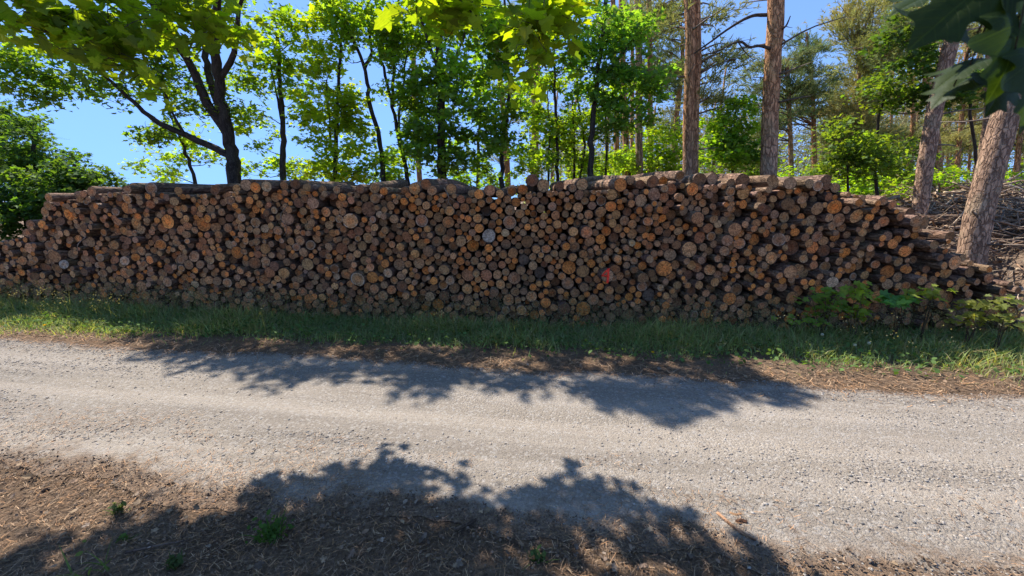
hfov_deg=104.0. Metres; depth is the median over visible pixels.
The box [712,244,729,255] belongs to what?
log
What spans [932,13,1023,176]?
pine tree
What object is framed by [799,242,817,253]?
log
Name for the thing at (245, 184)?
log
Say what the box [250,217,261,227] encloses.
log
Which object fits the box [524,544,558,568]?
weed
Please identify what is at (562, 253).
log
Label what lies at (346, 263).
log
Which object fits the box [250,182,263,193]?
log
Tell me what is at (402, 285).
log
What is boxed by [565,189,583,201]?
log
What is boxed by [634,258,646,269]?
log
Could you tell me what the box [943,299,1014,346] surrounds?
maple seedling
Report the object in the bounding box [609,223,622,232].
log
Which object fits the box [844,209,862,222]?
log
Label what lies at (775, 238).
log
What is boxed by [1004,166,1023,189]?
leafy bush
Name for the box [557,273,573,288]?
log
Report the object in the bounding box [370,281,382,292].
log
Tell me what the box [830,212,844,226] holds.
log
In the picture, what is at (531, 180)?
log
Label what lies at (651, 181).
log
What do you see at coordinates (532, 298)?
log
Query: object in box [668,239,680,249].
log
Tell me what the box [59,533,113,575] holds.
weed
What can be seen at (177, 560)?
weed
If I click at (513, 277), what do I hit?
log
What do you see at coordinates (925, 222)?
log
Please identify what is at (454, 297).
log
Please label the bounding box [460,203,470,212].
log
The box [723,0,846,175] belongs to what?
pine tree
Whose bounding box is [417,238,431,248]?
log
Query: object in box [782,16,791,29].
branch
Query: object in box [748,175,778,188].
log
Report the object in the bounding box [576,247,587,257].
log
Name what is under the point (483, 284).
log
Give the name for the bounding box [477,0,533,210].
maple tree
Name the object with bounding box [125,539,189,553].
stick
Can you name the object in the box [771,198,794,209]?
log
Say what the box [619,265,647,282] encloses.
log
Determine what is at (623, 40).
maple tree
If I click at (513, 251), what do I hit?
log
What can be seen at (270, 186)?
log
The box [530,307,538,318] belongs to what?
log
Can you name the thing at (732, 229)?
log
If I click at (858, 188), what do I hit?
leafy bush
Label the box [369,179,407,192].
log
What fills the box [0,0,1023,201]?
sky
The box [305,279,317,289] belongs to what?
log
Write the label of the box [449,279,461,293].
log
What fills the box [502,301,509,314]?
log
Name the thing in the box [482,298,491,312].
log
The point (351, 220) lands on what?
log
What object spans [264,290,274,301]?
log
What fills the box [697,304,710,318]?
log
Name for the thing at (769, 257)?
log
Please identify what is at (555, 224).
log
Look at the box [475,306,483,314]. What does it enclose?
log
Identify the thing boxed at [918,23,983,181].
pine tree
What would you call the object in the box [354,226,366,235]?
log
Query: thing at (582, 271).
log
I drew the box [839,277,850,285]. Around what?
log
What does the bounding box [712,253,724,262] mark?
log
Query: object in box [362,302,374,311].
log
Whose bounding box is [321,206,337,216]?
log
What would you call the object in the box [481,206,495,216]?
log
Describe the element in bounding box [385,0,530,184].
maple tree
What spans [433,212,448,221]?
log
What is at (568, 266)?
log
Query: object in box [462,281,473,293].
log
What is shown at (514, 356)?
ground
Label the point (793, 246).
log
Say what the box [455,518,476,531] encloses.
stick
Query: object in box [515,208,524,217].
log
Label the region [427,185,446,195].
log
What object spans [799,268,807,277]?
log
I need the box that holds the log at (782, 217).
[777,211,788,222]
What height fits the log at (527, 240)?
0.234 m
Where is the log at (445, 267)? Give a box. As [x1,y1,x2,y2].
[439,261,452,274]
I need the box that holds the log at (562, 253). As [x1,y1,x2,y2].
[551,244,566,257]
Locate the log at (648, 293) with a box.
[641,286,654,300]
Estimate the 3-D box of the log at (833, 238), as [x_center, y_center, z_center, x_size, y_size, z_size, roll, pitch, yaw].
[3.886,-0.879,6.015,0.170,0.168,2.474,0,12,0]
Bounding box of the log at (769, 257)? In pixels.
[761,251,776,263]
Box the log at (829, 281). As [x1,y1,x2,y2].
[821,275,838,287]
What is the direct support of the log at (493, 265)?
on the log at (486, 273)
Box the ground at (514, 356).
[0,202,1023,575]
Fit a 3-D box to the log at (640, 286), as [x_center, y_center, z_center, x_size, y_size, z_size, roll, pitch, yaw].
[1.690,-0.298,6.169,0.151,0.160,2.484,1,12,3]
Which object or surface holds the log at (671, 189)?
on the log stack
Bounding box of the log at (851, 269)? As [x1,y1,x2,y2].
[843,263,856,273]
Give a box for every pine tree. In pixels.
[403,25,424,181]
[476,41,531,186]
[501,0,539,222]
[584,0,665,174]
[596,0,678,175]
[610,0,673,172]
[622,0,707,173]
[627,0,762,174]
[642,0,684,166]
[646,0,722,170]
[722,41,842,176]
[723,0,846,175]
[742,24,856,169]
[793,73,847,180]
[803,0,922,192]
[824,0,971,184]
[826,1,964,183]
[881,0,984,228]
[881,67,919,168]
[915,41,977,175]
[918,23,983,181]
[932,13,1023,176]
[940,93,1023,264]
[943,43,1017,181]
[962,91,1023,176]
[963,54,1023,176]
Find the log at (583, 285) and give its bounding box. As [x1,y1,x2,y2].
[573,279,588,291]
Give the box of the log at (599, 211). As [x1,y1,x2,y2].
[592,206,605,217]
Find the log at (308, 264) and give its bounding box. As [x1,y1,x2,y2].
[302,256,316,270]
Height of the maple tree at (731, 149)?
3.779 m
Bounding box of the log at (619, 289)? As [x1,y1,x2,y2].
[613,282,624,293]
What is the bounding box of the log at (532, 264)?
[528,259,536,269]
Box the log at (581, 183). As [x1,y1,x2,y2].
[550,178,587,189]
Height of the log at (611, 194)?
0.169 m
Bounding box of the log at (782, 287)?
[770,283,787,290]
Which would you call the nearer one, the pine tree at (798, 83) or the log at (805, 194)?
the log at (805, 194)
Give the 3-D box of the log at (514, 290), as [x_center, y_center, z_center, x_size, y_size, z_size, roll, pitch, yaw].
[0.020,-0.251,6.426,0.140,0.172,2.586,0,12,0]
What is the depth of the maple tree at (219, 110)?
7.67 m
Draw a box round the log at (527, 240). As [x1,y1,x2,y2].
[521,230,532,247]
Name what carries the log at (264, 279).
on the log stack
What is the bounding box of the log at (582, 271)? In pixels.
[574,264,589,277]
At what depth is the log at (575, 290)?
5.10 m
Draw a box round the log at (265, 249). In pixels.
[260,243,276,253]
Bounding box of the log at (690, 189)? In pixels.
[676,183,697,196]
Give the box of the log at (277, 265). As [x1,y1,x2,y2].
[269,259,287,270]
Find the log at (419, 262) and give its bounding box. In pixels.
[413,256,425,268]
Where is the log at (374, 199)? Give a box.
[370,193,382,203]
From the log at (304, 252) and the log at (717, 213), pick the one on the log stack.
the log at (717, 213)
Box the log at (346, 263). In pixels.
[342,259,350,267]
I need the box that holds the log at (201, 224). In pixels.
[196,217,216,231]
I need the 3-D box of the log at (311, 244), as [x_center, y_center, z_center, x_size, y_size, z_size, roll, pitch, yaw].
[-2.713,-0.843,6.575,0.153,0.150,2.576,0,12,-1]
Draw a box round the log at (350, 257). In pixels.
[346,251,360,261]
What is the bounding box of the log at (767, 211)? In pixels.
[741,205,770,214]
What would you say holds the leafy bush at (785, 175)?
on the ground at (514, 356)
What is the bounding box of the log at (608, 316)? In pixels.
[600,308,614,321]
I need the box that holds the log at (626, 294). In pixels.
[620,290,632,300]
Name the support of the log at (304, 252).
on the log at (308, 264)
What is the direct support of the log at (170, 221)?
on the log stack
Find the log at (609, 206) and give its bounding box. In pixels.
[596,201,616,211]
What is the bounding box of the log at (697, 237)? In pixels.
[683,231,704,243]
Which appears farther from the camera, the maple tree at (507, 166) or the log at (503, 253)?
the maple tree at (507, 166)
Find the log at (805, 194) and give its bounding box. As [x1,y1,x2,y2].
[802,191,808,199]
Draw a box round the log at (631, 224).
[623,220,636,228]
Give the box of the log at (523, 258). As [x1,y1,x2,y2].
[518,252,528,264]
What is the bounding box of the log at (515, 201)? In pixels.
[510,197,520,206]
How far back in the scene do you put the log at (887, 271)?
4.80 m
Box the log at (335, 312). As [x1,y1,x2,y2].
[332,304,344,315]
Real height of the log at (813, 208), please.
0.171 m
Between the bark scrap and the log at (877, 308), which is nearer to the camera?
the bark scrap
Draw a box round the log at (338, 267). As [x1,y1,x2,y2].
[330,261,344,273]
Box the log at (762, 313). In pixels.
[752,307,769,316]
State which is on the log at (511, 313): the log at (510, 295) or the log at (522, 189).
the log at (510, 295)
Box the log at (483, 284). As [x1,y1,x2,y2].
[479,279,487,288]
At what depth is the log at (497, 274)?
5.14 m
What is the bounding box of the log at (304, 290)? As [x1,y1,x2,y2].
[298,286,315,295]
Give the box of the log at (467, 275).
[462,264,473,281]
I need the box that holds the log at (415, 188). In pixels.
[409,179,468,193]
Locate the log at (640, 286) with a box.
[634,281,646,290]
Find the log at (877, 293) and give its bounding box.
[861,289,881,303]
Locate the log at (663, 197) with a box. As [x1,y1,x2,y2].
[657,193,668,201]
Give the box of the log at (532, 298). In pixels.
[525,285,536,301]
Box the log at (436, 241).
[431,235,444,246]
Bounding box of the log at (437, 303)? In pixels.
[432,296,445,309]
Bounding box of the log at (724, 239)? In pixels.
[714,234,733,245]
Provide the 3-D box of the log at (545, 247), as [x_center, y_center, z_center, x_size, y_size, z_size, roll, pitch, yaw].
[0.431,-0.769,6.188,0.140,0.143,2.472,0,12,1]
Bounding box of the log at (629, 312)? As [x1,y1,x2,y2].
[620,307,634,319]
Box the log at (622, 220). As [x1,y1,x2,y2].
[615,215,628,225]
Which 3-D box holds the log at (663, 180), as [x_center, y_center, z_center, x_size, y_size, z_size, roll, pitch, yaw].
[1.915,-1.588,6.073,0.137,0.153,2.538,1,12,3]
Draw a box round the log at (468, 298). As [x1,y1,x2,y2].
[464,290,474,305]
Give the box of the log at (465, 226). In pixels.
[461,221,471,231]
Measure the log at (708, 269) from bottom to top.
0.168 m
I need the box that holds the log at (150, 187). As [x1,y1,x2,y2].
[145,182,212,192]
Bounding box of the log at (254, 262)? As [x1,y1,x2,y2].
[248,257,262,268]
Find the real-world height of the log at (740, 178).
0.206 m
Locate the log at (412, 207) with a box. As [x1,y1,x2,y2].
[408,203,417,211]
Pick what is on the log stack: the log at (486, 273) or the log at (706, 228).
the log at (706, 228)
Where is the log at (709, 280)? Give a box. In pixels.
[699,274,718,286]
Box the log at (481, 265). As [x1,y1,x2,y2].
[477,261,486,269]
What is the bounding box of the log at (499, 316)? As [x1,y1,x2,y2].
[497,302,504,321]
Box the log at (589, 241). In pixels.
[579,236,594,246]
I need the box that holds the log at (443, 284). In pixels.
[438,272,450,289]
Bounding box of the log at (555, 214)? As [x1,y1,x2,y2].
[550,210,559,219]
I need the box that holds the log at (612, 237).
[605,232,617,242]
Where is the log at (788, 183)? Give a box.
[776,177,796,189]
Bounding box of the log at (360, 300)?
[355,294,366,305]
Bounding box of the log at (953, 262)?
[917,254,960,269]
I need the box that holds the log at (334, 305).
[327,297,340,307]
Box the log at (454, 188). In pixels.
[446,183,476,194]
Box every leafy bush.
[0,182,41,239]
[0,197,29,241]
[702,161,720,173]
[777,165,838,182]
[831,166,890,196]
[854,169,951,203]
[881,167,971,199]
[943,165,972,189]
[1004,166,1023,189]
[1004,170,1023,182]
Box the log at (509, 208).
[504,203,514,215]
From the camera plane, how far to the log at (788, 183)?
4.51 m
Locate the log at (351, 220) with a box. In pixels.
[343,213,364,227]
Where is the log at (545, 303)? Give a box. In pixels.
[539,294,550,307]
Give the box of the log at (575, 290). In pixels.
[567,283,579,297]
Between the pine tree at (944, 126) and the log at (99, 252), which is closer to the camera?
the log at (99, 252)
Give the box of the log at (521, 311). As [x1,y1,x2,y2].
[516,300,525,314]
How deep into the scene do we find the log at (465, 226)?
5.01 m
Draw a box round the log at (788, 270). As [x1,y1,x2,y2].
[769,262,796,277]
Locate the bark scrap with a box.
[735,518,746,524]
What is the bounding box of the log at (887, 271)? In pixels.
[869,264,894,277]
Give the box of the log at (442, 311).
[436,309,447,318]
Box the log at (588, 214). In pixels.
[580,209,593,219]
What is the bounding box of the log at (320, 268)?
[316,262,330,273]
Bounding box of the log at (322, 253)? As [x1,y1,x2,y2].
[319,250,326,257]
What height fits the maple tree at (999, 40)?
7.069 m
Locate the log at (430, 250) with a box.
[423,244,437,256]
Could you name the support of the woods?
on the ground at (514, 356)
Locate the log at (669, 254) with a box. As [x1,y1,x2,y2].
[659,248,675,260]
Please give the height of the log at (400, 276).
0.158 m
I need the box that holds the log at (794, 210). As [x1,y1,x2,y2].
[777,205,799,215]
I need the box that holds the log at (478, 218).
[473,213,489,222]
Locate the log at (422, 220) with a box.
[415,214,432,226]
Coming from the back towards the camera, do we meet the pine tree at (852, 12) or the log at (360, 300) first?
the pine tree at (852, 12)
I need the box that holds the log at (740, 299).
[733,294,744,306]
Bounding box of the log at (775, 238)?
[759,232,785,245]
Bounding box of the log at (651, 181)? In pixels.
[635,175,658,187]
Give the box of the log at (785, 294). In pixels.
[772,289,797,303]
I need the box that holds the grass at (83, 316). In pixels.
[0,274,1023,387]
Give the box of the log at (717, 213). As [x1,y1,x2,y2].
[707,210,720,216]
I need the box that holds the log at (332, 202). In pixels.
[329,199,336,206]
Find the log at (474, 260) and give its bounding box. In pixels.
[470,254,480,264]
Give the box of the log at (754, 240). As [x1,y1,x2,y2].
[745,233,759,245]
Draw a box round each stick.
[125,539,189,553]
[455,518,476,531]
[716,511,755,540]
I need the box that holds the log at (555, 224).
[550,219,560,228]
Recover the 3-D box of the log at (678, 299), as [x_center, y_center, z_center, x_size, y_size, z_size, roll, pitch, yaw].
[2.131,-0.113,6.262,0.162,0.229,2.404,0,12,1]
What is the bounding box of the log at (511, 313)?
[508,305,518,318]
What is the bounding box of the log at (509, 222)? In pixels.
[503,210,516,228]
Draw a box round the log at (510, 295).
[503,288,513,305]
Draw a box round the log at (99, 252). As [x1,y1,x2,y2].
[95,250,103,256]
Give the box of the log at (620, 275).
[614,271,623,279]
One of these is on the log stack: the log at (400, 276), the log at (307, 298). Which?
the log at (307, 298)
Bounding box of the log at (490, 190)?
[484,185,498,195]
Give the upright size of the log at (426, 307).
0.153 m
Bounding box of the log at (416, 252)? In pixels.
[411,247,422,257]
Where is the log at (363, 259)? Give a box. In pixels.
[360,255,370,264]
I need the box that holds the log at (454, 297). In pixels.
[450,287,461,300]
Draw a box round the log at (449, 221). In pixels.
[442,215,456,227]
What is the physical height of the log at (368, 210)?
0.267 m
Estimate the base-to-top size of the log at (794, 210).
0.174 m
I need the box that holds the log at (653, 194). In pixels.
[645,187,659,200]
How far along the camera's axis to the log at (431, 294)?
5.21 m
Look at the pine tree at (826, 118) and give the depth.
18.70 m
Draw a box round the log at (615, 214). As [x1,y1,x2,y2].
[606,209,620,218]
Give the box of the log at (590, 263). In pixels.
[584,259,595,267]
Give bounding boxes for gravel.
[0,338,1023,575]
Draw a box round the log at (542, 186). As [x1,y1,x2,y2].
[526,179,549,192]
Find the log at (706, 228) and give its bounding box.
[697,222,712,232]
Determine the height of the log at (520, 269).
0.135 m
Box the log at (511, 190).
[507,185,516,196]
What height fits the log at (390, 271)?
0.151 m
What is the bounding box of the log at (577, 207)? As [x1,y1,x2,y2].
[567,202,582,212]
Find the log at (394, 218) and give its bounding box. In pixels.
[389,214,403,222]
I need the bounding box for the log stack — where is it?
[0,175,1023,335]
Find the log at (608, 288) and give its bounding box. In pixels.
[601,281,613,294]
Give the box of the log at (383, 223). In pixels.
[379,218,393,226]
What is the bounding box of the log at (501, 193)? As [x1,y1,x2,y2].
[496,186,517,198]
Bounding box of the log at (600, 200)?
[589,195,605,205]
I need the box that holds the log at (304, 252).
[299,247,312,256]
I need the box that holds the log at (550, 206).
[545,202,555,210]
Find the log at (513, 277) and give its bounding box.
[507,264,520,283]
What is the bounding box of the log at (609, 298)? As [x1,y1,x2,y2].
[601,289,613,302]
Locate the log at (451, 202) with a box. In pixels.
[445,196,457,205]
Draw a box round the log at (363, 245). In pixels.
[358,240,371,250]
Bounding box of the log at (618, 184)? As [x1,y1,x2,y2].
[587,178,626,191]
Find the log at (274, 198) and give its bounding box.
[271,192,281,201]
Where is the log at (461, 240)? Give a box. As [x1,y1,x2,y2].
[456,227,473,246]
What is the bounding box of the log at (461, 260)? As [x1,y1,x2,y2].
[456,251,475,264]
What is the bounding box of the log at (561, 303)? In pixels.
[556,299,570,314]
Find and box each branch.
[694,13,766,53]
[701,41,770,63]
[778,96,809,102]
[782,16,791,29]
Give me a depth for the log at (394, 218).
5.08 m
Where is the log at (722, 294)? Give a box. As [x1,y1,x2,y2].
[710,287,735,304]
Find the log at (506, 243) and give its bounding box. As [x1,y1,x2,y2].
[501,231,511,248]
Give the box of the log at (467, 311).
[463,305,470,313]
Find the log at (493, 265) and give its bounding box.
[488,259,498,269]
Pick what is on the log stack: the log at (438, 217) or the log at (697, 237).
the log at (697, 237)
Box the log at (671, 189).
[665,183,676,195]
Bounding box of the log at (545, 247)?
[540,241,550,252]
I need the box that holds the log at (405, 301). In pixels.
[401,296,411,306]
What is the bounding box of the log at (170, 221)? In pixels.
[161,214,181,228]
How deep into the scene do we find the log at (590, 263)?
5.04 m
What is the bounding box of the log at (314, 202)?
[307,197,331,207]
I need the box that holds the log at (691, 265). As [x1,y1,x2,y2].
[679,260,695,269]
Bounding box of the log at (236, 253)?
[231,246,250,258]
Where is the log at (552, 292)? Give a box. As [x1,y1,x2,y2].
[547,284,556,296]
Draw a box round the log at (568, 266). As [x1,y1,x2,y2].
[561,257,575,273]
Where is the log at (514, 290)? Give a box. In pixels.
[510,284,519,295]
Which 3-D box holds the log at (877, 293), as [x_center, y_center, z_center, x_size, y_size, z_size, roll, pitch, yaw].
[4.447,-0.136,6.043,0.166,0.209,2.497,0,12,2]
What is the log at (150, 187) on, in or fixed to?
on the log stack
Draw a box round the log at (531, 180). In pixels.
[525,174,537,186]
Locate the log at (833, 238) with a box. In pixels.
[824,233,839,241]
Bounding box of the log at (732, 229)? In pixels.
[721,221,741,236]
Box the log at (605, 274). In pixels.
[596,267,613,282]
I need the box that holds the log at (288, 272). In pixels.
[278,266,295,278]
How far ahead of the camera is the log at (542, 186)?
4.85 m
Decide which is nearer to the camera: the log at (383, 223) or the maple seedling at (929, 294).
the maple seedling at (929, 294)
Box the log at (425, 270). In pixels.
[422,264,431,274]
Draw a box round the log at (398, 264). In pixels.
[393,258,405,270]
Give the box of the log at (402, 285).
[397,278,409,291]
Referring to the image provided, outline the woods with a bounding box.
[493,19,1023,212]
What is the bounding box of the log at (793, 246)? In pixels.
[782,240,798,254]
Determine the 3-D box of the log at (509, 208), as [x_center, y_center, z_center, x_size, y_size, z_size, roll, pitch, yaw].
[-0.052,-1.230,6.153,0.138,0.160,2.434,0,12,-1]
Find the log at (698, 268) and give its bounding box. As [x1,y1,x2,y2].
[687,263,701,271]
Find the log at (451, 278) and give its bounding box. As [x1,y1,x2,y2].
[446,273,457,284]
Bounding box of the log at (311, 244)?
[306,240,322,249]
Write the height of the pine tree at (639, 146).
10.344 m
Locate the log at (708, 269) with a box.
[700,263,715,274]
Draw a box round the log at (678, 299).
[672,296,681,307]
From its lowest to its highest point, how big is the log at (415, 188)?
0.263 m
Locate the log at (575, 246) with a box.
[565,240,579,251]
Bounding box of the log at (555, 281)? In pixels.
[549,274,559,285]
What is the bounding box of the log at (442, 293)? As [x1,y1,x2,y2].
[439,286,450,300]
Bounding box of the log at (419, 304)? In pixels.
[412,299,423,309]
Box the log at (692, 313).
[687,308,697,319]
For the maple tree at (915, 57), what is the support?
on the ground at (514, 356)
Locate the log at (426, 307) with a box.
[421,302,432,310]
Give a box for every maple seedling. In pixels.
[771,286,854,340]
[833,280,891,340]
[874,289,923,338]
[902,284,957,340]
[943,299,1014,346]
[973,294,1023,349]
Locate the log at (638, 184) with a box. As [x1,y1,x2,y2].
[626,180,644,188]
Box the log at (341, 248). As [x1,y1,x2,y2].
[335,242,349,254]
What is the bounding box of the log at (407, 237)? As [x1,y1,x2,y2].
[402,230,413,242]
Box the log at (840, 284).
[832,282,844,291]
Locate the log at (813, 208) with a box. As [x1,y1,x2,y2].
[799,202,822,214]
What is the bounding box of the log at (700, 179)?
[667,173,706,185]
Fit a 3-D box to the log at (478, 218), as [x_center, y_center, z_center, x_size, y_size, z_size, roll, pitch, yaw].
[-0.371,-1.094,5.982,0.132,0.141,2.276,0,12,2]
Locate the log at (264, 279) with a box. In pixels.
[259,274,273,283]
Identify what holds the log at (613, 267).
on the log at (620, 275)
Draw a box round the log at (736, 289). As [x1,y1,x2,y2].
[729,282,741,295]
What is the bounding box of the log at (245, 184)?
[240,179,291,191]
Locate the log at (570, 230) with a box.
[565,225,577,236]
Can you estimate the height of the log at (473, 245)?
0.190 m
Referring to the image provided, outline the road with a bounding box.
[0,338,1023,575]
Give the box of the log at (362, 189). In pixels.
[356,184,370,193]
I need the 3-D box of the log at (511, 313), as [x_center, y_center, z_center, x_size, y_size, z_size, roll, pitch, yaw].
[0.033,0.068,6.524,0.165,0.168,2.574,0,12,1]
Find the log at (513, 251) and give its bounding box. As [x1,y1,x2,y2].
[508,244,517,257]
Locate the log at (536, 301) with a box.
[532,291,539,307]
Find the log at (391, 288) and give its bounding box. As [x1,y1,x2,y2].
[387,284,397,293]
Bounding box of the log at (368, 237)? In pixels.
[363,232,377,243]
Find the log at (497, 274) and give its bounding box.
[493,258,501,279]
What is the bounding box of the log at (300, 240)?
[295,235,312,245]
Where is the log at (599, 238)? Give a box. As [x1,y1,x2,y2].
[590,233,604,243]
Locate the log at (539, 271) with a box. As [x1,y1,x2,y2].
[533,261,544,277]
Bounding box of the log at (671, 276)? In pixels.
[662,271,675,280]
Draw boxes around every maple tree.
[0,0,276,183]
[0,0,599,112]
[0,98,57,187]
[0,113,92,221]
[0,149,129,219]
[118,63,224,183]
[217,0,328,179]
[264,0,380,183]
[308,0,419,183]
[357,0,447,185]
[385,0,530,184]
[430,58,505,187]
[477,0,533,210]
[503,0,600,183]
[546,0,686,175]
[559,82,635,180]
[600,116,705,175]
[699,94,791,175]
[797,69,949,195]
[855,13,986,166]
[888,0,1023,134]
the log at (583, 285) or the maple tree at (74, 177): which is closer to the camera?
the log at (583, 285)
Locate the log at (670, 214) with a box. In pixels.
[664,209,675,219]
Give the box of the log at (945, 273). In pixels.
[930,268,951,278]
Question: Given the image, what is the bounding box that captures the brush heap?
[867,149,1023,311]
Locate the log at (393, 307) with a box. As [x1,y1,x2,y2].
[388,303,401,311]
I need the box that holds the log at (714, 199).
[705,193,717,203]
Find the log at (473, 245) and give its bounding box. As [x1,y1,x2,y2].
[467,237,481,251]
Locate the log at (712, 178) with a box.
[685,173,717,184]
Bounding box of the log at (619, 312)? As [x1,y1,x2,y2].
[612,306,622,315]
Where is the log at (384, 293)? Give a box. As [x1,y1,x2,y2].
[378,288,394,300]
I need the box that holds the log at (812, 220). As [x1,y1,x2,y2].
[804,215,816,225]
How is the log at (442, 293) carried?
on the log at (437, 303)
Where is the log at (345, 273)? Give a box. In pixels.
[341,268,351,278]
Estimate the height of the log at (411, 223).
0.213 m
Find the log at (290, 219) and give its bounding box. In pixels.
[281,212,301,224]
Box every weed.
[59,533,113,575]
[105,501,130,516]
[115,531,140,542]
[161,550,184,571]
[244,498,293,546]
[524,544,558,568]
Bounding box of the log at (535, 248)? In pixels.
[531,241,540,253]
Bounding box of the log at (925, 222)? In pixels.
[919,216,929,228]
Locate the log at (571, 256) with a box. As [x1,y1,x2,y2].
[567,250,576,261]
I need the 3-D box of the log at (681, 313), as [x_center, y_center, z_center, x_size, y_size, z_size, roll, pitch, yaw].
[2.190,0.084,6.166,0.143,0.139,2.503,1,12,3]
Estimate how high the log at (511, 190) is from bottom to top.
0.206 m
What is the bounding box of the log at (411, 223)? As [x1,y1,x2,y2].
[407,219,417,227]
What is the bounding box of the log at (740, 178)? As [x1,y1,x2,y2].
[717,173,749,185]
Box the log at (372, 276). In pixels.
[366,269,382,283]
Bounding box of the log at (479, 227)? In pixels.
[474,222,484,232]
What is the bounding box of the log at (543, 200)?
[539,196,548,204]
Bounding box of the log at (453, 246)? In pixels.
[449,242,457,250]
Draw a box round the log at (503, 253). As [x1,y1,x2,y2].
[499,237,507,258]
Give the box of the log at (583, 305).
[574,297,590,315]
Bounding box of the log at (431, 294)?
[425,290,438,301]
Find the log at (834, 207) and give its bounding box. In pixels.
[821,200,841,213]
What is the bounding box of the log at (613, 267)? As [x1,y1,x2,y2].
[605,260,620,273]
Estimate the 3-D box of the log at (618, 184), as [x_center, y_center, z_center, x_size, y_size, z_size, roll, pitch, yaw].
[1.257,-1.494,5.903,0.177,0.195,2.446,0,12,-1]
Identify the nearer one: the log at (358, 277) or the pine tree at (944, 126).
the log at (358, 277)
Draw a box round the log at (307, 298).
[304,293,313,303]
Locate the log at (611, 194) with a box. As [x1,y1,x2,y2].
[602,189,617,200]
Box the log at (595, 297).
[585,290,598,304]
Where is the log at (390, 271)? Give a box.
[383,265,398,277]
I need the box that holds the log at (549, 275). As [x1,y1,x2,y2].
[544,267,553,279]
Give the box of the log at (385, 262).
[381,254,393,267]
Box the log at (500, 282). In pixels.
[496,269,504,288]
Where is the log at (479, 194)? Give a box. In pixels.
[474,189,508,198]
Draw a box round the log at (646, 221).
[636,217,652,225]
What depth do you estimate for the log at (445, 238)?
5.15 m
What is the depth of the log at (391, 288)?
5.29 m
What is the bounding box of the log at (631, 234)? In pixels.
[625,229,636,238]
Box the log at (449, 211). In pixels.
[444,206,458,215]
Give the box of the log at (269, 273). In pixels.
[265,266,277,277]
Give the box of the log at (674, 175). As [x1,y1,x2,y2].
[632,171,684,180]
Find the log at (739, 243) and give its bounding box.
[733,237,745,248]
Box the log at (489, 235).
[482,225,498,242]
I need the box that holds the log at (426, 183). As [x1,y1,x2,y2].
[421,178,438,189]
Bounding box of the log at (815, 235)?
[809,230,822,241]
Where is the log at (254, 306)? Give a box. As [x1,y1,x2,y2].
[244,302,258,310]
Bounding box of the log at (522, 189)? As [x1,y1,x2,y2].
[516,184,527,194]
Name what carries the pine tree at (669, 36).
on the ground at (514, 356)
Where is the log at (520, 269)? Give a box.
[516,261,525,274]
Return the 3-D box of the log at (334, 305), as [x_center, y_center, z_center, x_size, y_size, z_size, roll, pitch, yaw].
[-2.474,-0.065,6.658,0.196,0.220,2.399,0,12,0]
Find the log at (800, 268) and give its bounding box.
[787,261,803,273]
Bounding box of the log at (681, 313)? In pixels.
[673,307,688,320]
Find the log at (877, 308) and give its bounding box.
[867,303,881,313]
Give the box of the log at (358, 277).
[350,269,367,285]
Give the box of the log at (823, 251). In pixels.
[813,245,829,256]
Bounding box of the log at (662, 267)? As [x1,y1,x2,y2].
[647,258,671,275]
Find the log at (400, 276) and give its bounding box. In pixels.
[397,270,410,279]
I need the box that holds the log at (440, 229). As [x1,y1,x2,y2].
[435,223,448,235]
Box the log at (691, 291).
[680,286,695,295]
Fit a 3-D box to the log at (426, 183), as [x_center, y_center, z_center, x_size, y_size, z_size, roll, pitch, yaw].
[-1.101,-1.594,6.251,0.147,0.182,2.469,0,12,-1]
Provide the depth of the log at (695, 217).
4.64 m
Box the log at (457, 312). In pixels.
[449,308,461,318]
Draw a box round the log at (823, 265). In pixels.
[816,260,830,270]
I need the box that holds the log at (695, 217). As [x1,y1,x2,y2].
[675,211,703,223]
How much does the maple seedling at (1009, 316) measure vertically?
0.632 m
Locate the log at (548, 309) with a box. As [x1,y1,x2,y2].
[544,306,552,315]
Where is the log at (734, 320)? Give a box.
[724,316,737,324]
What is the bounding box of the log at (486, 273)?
[480,264,493,280]
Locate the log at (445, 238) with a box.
[442,234,457,243]
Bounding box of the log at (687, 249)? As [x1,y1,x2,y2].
[669,240,696,257]
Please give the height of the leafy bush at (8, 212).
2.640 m
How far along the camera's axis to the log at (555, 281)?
5.20 m
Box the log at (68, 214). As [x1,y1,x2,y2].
[63,209,78,219]
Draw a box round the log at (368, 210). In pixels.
[362,201,377,216]
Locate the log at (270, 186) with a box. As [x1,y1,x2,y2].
[261,181,281,191]
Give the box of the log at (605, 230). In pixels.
[591,225,610,235]
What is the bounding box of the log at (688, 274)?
[682,268,692,279]
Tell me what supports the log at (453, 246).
on the log stack
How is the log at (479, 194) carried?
on the log stack
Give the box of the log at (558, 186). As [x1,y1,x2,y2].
[551,182,563,191]
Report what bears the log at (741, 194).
on the log stack
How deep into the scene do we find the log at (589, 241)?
4.94 m
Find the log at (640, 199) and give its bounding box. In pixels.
[633,193,646,206]
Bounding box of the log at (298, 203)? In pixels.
[294,197,306,207]
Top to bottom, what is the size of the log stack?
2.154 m
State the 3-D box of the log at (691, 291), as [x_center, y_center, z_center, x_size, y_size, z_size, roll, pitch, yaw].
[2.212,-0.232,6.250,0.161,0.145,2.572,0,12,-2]
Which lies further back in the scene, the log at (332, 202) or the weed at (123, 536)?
the log at (332, 202)
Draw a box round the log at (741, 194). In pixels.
[733,187,748,199]
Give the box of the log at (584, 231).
[578,223,591,238]
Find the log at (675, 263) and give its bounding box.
[657,256,678,268]
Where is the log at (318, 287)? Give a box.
[316,283,325,292]
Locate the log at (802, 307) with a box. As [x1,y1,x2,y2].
[793,301,818,317]
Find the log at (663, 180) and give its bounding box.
[658,176,667,184]

